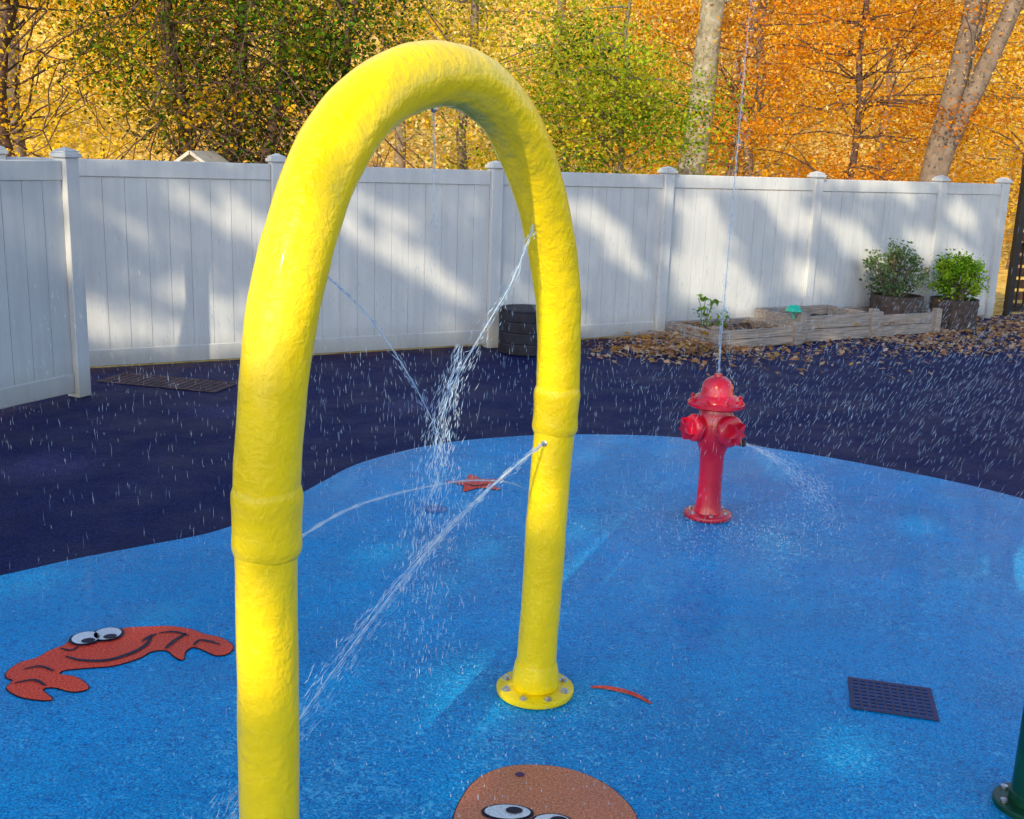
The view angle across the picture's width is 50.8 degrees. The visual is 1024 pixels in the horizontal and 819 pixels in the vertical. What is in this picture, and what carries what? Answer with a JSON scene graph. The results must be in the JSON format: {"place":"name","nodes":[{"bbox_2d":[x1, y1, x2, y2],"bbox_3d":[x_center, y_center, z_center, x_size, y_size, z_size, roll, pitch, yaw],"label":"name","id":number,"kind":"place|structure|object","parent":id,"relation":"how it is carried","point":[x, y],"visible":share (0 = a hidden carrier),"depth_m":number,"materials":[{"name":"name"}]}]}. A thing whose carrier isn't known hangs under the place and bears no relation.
{"place":"outdoors","nodes":[
{"label":"outdoors","id":0,"kind":"place"},
{"bbox_2d":[0,314,1023,575],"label":"yard pavement","id":1,"kind":"structure","parent":0,"point":[104,466],"depth_m":8.24,"materials":[{"name":"rubber"}]},
{"bbox_2d":[0,147,90,408],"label":"vinyl fence","id":2,"kind":"object","parent":1,"relation":"on","point":[44,348],"visible":1,"depth_m":8.01,"materials":[{"name":"white plastic"}]},
{"bbox_2d":[97,372,237,392],"bbox_3d":[-2.894,-0.231,9.080,1.110,0.006,0.410,5,14,14],"label":"floor grate","id":3,"kind":"object","parent":1,"relation":"on","point":[182,383],"visible":0.99,"depth_m":9.07,"materials":[{"name":"black metal"}]},
{"bbox_2d":[0,146,1012,366],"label":"vinyl fence","id":4,"kind":"object","parent":1,"relation":"on","point":[423,258],"visible":0.81,"depth_m":10.95,"materials":[{"name":"white plastic"}]},
{"bbox_2d":[0,434,1023,818],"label":"splash pad surface","id":5,"kind":"object","parent":1,"relation":"on","point":[768,620],"visible":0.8,"depth_m":4.45,"materials":[{"name":"blue rubber"}]},
{"bbox_2d":[5,626,233,700],"bbox_3d":[-1.557,0.950,4.221,0.828,0.013,0.500,-8,17,-37],"label":"crab marking","id":6,"kind":"object","parent":5,"relation":"on","point":[32,679],"visible":1,"depth_m":4.23,"materials":[{"name":"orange rubber"}]},
{"bbox_2d":[230,40,580,818],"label":"spray arch","id":7,"kind":"structure","parent":5,"relation":"on","point":[360,112],"depth_m":2.56,"materials":[{"name":"metal"}]},
{"bbox_2d":[425,505,446,512],"bbox_3d":[-0.430,0.559,6.071,0.124,0.006,0.124,2,13,0],"label":"floor drain","id":8,"kind":"object","parent":5,"relation":"in","point":[435,508],"visible":1,"depth_m":6.07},
{"bbox_2d":[445,474,503,491],"bbox_3d":[-0.231,0.447,6.582,0.359,0.005,0.370,2,13,0],"label":"starfish marking","id":9,"kind":"object","parent":5,"relation":"on","point":[471,482],"visible":1,"depth_m":6.57,"materials":[{"name":"red rubber"}]},
{"bbox_2d":[452,764,637,818],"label":"octopus marking","id":10,"kind":"object","parent":5,"relation":"on","point":[527,791],"visible":1,"depth_m":3.37,"materials":[{"name":"orange rubber"}]},
{"bbox_2d":[590,685,651,703],"bbox_3d":[0.416,1.064,4.051,0.246,0.001,0.056,9,15,26],"label":"stripe marking","id":11,"kind":"object","parent":5,"relation":"on","point":[624,691],"visible":1,"depth_m":4.06,"materials":[{"name":"red rubber"}]},
{"bbox_2d":[679,373,746,522],"bbox_3d":[1.103,0.202,6.021,0.366,0.824,0.379,2,13,0],"label":"fire hydrant","id":12,"kind":"object","parent":5,"relation":"on","point":[714,428],"visible":1,"depth_m":5.92,"materials":[{"name":"red metal"}]},
{"bbox_2d":[847,676,939,720],"bbox_3d":[1.438,1.093,4.081,0.311,0.004,0.260,5,14,13],"label":"drain grate","id":13,"kind":"object","parent":5,"relation":"on","point":[893,698],"visible":1,"depth_m":4.08,"materials":[{"name":"plastic"}]},
{"bbox_2d":[992,706,1023,818],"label":"spray post","id":14,"kind":"object","parent":5,"relation":"on","point":[1008,798],"visible":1,"depth_m":3.38,"materials":[{"name":"green metal"}]},
{"bbox_2d":[498,304,536,355],"bbox_3d":[0.149,-0.817,11.054,0.580,0.452,0.580,2,13,0],"label":"ribbed barrel","id":15,"kind":"object","parent":1,"relation":"on","point":[517,330],"visible":0.64,"depth_m":10.82,"materials":[{"name":"black plastic"}]},
{"bbox_2d":[669,317,802,350],"bbox_3d":[2.508,-0.891,12.163,1.240,0.250,0.850,-5,15,-28],"label":"raised garden bed","id":16,"kind":"object","parent":1,"relation":"on","point":[749,336],"visible":0.85,"depth_m":11.97,"materials":[{"name":"grey wood"}]},
{"bbox_2d":[693,293,719,326],"bbox_3d":[2.185,-1.079,12.011,0.271,0.425,0.326,-2,14,-18],"label":"seedling plant","id":17,"kind":"object","parent":16,"relation":"in","point":[705,298],"visible":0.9,"depth_m":12.00,"materials":[{"name":"green plant"}]},
{"bbox_2d":[699,307,729,327],"bbox_3d":[2.301,-1.009,12.191,0.374,0.286,0.321,2,13,0],"label":"seedling plant","id":18,"kind":"object","parent":16,"relation":"on","point":[721,322],"visible":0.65,"depth_m":12.16,"materials":[{"name":"green plant"}]},
{"bbox_2d":[581,314,1023,385],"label":"fallen leaves","id":19,"kind":"object","parent":1,"relation":"on","point":[689,345],"visible":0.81,"depth_m":11.80,"materials":[{"name":"brown plant"}]},
{"bbox_2d":[755,305,879,343],"bbox_3d":[3.597,-1.049,12.780,1.220,0.350,0.810,-5,15,-28],"label":"raised garden bed","id":20,"kind":"object","parent":1,"relation":"on","point":[826,322],"visible":0.77,"depth_m":12.57,"materials":[{"name":"grey wood"}]},
{"bbox_2d":[785,304,801,318],"bbox_3d":[3.186,-1.107,12.188,0.184,0.164,0.184,2,13,0],"label":"garden light","id":21,"kind":"object","parent":20,"relation":"on","point":[793,309],"visible":1,"depth_m":12.12,"materials":[{"name":"teal plastic"}]},
{"bbox_2d":[844,306,942,336],"bbox_3d":[4.632,-1.129,13.363,1.100,0.310,0.770,-5,15,-28],"label":"raised garden bed","id":22,"kind":"object","parent":1,"relation":"on","point":[931,321],"visible":0.5,"depth_m":13.13,"materials":[{"name":"grey wood"}]},
{"bbox_2d":[859,237,933,314],"bbox_3d":[4.803,-1.601,13.399,0.930,1.062,0.775,2,13,0],"label":"potted shrub","id":23,"kind":"object","parent":22,"relation":"on","point":[892,298],"visible":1,"depth_m":13.26,"materials":[{"name":"green plant"}]},
{"bbox_2d":[927,248,990,330],"bbox_3d":[5.692,-1.540,13.725,0.828,1.016,0.771,2,13,0],"label":"potted shrub","id":24,"kind":"object","parent":1,"relation":"on","point":[960,310],"visible":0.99,"depth_m":13.60,"materials":[{"name":"green plant"}]},
{"bbox_2d":[1002,165,1023,316],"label":"metal gate","id":25,"kind":"structure","parent":1,"relation":"on","point":[1012,282],"depth_m":14.97,"materials":[{"name":"black metal"}]},
{"bbox_2d":[18,0,1023,265],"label":"hillside","id":26,"kind":"structure","parent":0,"point":[1006,246],"depth_m":31.50,"materials":[{"name":"yellow plant"}]},
{"bbox_2d":[22,0,372,118],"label":"deciduous tree","id":27,"kind":"object","parent":26,"relation":"on","point":[58,13],"visible":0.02,"depth_m":32.83,"materials":[{"name":"green plant"}]},
{"bbox_2d":[20,0,430,161],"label":"deciduous tree","id":28,"kind":"object","parent":26,"relation":"on","point":[158,73],"visible":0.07,"depth_m":27.41,"materials":[{"name":"green plant"}]},
{"bbox_2d":[218,0,549,136],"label":"deciduous tree","id":29,"kind":"object","parent":26,"relation":"on","point":[438,110],"visible":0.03,"depth_m":32.25,"materials":[{"name":"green plant"}]},
{"bbox_2d":[109,0,669,170],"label":"deciduous tree","id":30,"kind":"object","parent":26,"relation":"on","point":[399,159],"visible":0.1,"depth_m":25.43,"materials":[{"name":"yellow plant"}]},
{"bbox_2d":[25,0,1023,61],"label":"distant woods","id":31,"kind":"object","parent":26,"relation":"on","point":[653,23],"visible":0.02,"depth_m":41.11,"materials":[{"name":"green plant"}]},
{"bbox_2d":[334,0,799,173],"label":"deciduous tree","id":32,"kind":"object","parent":26,"relation":"on","point":[547,30],"visible":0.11,"depth_m":26.38,"materials":[{"name":"green plant"}]},
{"bbox_2d":[483,0,797,146],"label":"deciduous tree","id":33,"kind":"object","parent":26,"relation":"on","point":[534,41],"visible":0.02,"depth_m":32.68,"materials":[{"name":"green plant"}]},
{"bbox_2d":[630,0,924,163],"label":"deciduous tree","id":34,"kind":"object","parent":26,"relation":"on","point":[814,36],"visible":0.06,"depth_m":32.89,"materials":[{"name":"orange plant"}]},
{"bbox_2d":[688,0,1023,183],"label":"deciduous tree","id":35,"kind":"object","parent":26,"relation":"on","point":[877,144],"visible":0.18,"depth_m":27.77,"materials":[{"name":"orange plant"}]},
{"bbox_2d":[820,0,1023,178],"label":"deciduous tree","id":36,"kind":"object","parent":26,"relation":"on","point":[1008,49],"visible":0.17,"depth_m":26.64,"materials":[{"name":"orange plant"}]},
{"bbox_2d":[90,265,1023,367],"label":"ground","id":37,"kind":"structure","parent":0,"point":[1000,290],"depth_m":15.87,"materials":[{"name":"brown soil"}]},
{"bbox_2d":[17,0,200,158],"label":"deciduous tree","id":38,"kind":"object","parent":37,"relation":"on","point":[31,46],"visible":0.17,"depth_m":25.83,"materials":[{"name":"yellow plant"}]},
{"bbox_2d":[0,0,221,159],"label":"deciduous tree","id":39,"kind":"object","parent":37,"relation":"on","point":[8,27],"visible":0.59,"depth_m":13.14,"materials":[{"name":"yellow plant"}]},
{"bbox_2d":[174,150,229,162],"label":"garden shed","id":40,"kind":"structure","parent":37,"relation":"on","point":[199,156],"depth_m":12.24,"materials":[{"name":"paint"}]},
{"bbox_2d":[19,0,500,163],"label":"deciduous tree","id":41,"kind":"object","parent":37,"relation":"on","point":[319,54],"visible":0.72,"depth_m":13.10,"materials":[{"name":"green plant"}]},
{"bbox_2d":[0,0,489,167],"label":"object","id":42,"kind":"object","parent":41,"relation":"hanging from","point":[192,83],"visible":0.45,"depth_m":12.88,"materials":[{"name":"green plant"}]},
{"bbox_2d":[274,0,697,169],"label":"deciduous tree","id":43,"kind":"object","parent":37,"relation":"on","point":[461,123],"visible":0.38,"depth_m":18.41,"materials":[{"name":"yellow plant"}]},
{"bbox_2d":[417,0,782,188],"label":"deciduous tree","id":44,"kind":"object","parent":37,"relation":"on","point":[623,95],"visible":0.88,"depth_m":16.13,"materials":[{"name":"green plant"}]},
{"bbox_2d":[656,0,729,188],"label":"deciduous tree","id":45,"kind":"object","parent":37,"relation":"on","point":[708,18],"visible":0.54,"depth_m":19.17,"materials":[{"name":"grey plant"}]},
{"bbox_2d":[487,0,987,190],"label":"deciduous tree","id":46,"kind":"object","parent":37,"relation":"on","point":[748,169],"visible":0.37,"depth_m":21.45,"materials":[{"name":"orange plant"}]},
{"bbox_2d":[555,0,932,190],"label":"deciduous tree","id":47,"kind":"object","parent":37,"relation":"on","point":[730,172],"visible":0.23,"depth_m":27.64,"materials":[{"name":"orange plant"}]},
{"bbox_2d":[628,0,1023,217],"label":"deciduous tree","id":48,"kind":"object","parent":37,"relation":"on","point":[865,21],"visible":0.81,"depth_m":19.23,"materials":[{"name":"orange plant"}]},
{"bbox_2d":[788,0,1023,150],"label":"deciduous tree","id":49,"kind":"object","parent":37,"relation":"on","point":[865,40],"visible":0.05,"depth_m":32.90,"materials":[{"name":"orange plant"}]},
{"bbox_2d":[789,0,1023,267],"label":"deciduous tree","id":50,"kind":"object","parent":37,"relation":"on","point":[1012,147],"visible":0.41,"depth_m":21.91,"materials":[{"name":"orange plant"}]},
{"bbox_2d":[918,0,1023,181],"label":"deciduous tree","id":51,"kind":"object","parent":37,"relation":"on","point":[932,167],"visible":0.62,"depth_m":18.19,"materials":[{"name":"grey plant"}]}
]}

